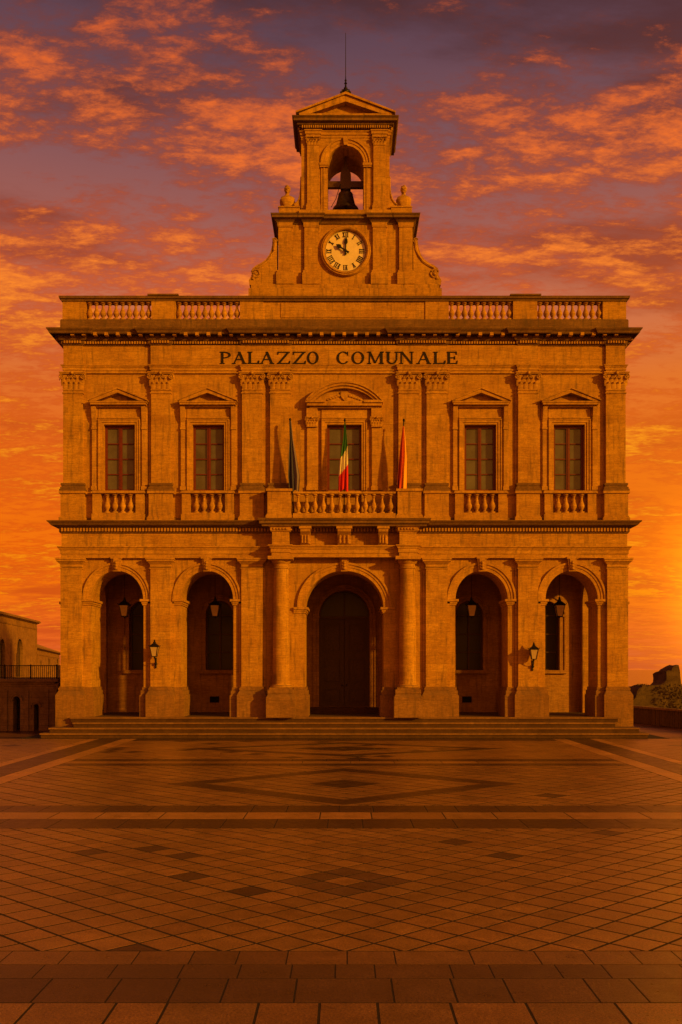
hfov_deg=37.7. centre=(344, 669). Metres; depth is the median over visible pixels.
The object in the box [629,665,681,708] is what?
ruined wall
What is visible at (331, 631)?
door
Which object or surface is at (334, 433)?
window
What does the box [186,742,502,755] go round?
forecourt inlay
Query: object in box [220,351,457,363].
lettering
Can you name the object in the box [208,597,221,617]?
hanging lantern
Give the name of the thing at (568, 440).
window
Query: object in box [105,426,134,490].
window
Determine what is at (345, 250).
clock
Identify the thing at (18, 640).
corner house
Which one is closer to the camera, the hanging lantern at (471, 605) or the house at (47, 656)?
the hanging lantern at (471, 605)
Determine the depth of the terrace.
54.00 m
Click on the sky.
(147, 146)
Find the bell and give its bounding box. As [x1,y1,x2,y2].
[328,156,363,209]
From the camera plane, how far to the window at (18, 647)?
102.02 m
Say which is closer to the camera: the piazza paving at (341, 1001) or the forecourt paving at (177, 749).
the piazza paving at (341, 1001)
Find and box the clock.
[320,225,370,276]
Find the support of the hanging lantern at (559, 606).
hanging from the palazzo
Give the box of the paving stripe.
[0,739,681,783]
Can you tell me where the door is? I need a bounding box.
[319,619,368,706]
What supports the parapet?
on the side paving at (669, 732)
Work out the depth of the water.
498.48 m
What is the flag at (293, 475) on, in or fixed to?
on the palazzo
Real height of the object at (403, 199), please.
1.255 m
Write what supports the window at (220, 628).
in the palazzo
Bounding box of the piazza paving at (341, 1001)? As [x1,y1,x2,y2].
[0,828,681,1023]
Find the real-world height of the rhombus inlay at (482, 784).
0.006 m
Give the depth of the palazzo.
49.80 m
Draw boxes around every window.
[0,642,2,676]
[16,641,19,676]
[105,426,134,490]
[130,602,143,669]
[193,426,223,490]
[207,601,232,669]
[327,426,361,490]
[456,601,481,669]
[464,426,494,490]
[545,602,557,669]
[554,426,583,490]
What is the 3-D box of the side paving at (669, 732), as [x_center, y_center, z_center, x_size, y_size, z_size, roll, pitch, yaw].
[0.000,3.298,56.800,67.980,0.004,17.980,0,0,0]
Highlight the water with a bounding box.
[628,670,681,685]
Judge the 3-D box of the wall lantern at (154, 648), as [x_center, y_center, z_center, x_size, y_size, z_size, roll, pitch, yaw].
[-9.382,-0.785,49.476,0.517,1.433,0.704,0,0,0]
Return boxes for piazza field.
[0,766,681,805]
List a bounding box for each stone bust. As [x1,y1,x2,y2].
[280,185,294,205]
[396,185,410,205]
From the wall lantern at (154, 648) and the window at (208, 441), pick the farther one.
the window at (208, 441)
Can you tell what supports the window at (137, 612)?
in the palazzo
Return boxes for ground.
[0,686,681,1023]
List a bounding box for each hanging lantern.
[117,574,131,617]
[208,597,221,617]
[465,575,477,617]
[552,575,566,617]
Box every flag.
[288,418,299,512]
[338,419,347,512]
[396,419,406,514]
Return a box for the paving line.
[58,739,630,765]
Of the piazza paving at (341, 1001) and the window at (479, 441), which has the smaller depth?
the piazza paving at (341, 1001)
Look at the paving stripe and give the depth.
37.59 m
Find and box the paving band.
[0,806,681,827]
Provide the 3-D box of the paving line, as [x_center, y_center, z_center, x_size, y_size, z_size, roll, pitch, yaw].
[0.000,3.298,41.087,19.780,0.003,13.405,0,0,0]
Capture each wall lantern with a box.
[148,639,160,667]
[528,642,539,670]
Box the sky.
[0,0,681,669]
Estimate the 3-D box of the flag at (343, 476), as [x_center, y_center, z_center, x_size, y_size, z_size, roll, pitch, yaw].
[-0.056,-9.903,49.220,0.495,4.965,0.295,0,0,0]
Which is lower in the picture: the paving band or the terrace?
the paving band
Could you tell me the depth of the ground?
15.43 m
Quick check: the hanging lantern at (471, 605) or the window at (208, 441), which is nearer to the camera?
the window at (208, 441)
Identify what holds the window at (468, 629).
in the palazzo
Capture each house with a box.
[0,611,40,676]
[37,644,59,676]
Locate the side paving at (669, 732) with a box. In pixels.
[0,723,681,738]
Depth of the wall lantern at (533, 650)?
49.26 m
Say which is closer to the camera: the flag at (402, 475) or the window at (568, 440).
the flag at (402, 475)
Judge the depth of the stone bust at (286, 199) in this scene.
50.31 m
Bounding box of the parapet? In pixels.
[633,705,681,727]
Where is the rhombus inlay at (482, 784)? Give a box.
[169,768,519,804]
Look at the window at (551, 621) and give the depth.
55.60 m
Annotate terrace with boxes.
[0,664,59,730]
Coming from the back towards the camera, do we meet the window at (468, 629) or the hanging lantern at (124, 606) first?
the window at (468, 629)
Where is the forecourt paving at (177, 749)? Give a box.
[0,739,681,762]
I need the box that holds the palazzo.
[40,33,648,737]
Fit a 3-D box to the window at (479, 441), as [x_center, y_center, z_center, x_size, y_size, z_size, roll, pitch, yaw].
[6.800,-10.617,50.265,1.587,3.300,0.130,0,0,0]
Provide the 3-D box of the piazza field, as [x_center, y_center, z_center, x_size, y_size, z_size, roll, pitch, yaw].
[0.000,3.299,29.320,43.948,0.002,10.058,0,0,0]
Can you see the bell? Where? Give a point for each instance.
(345, 185)

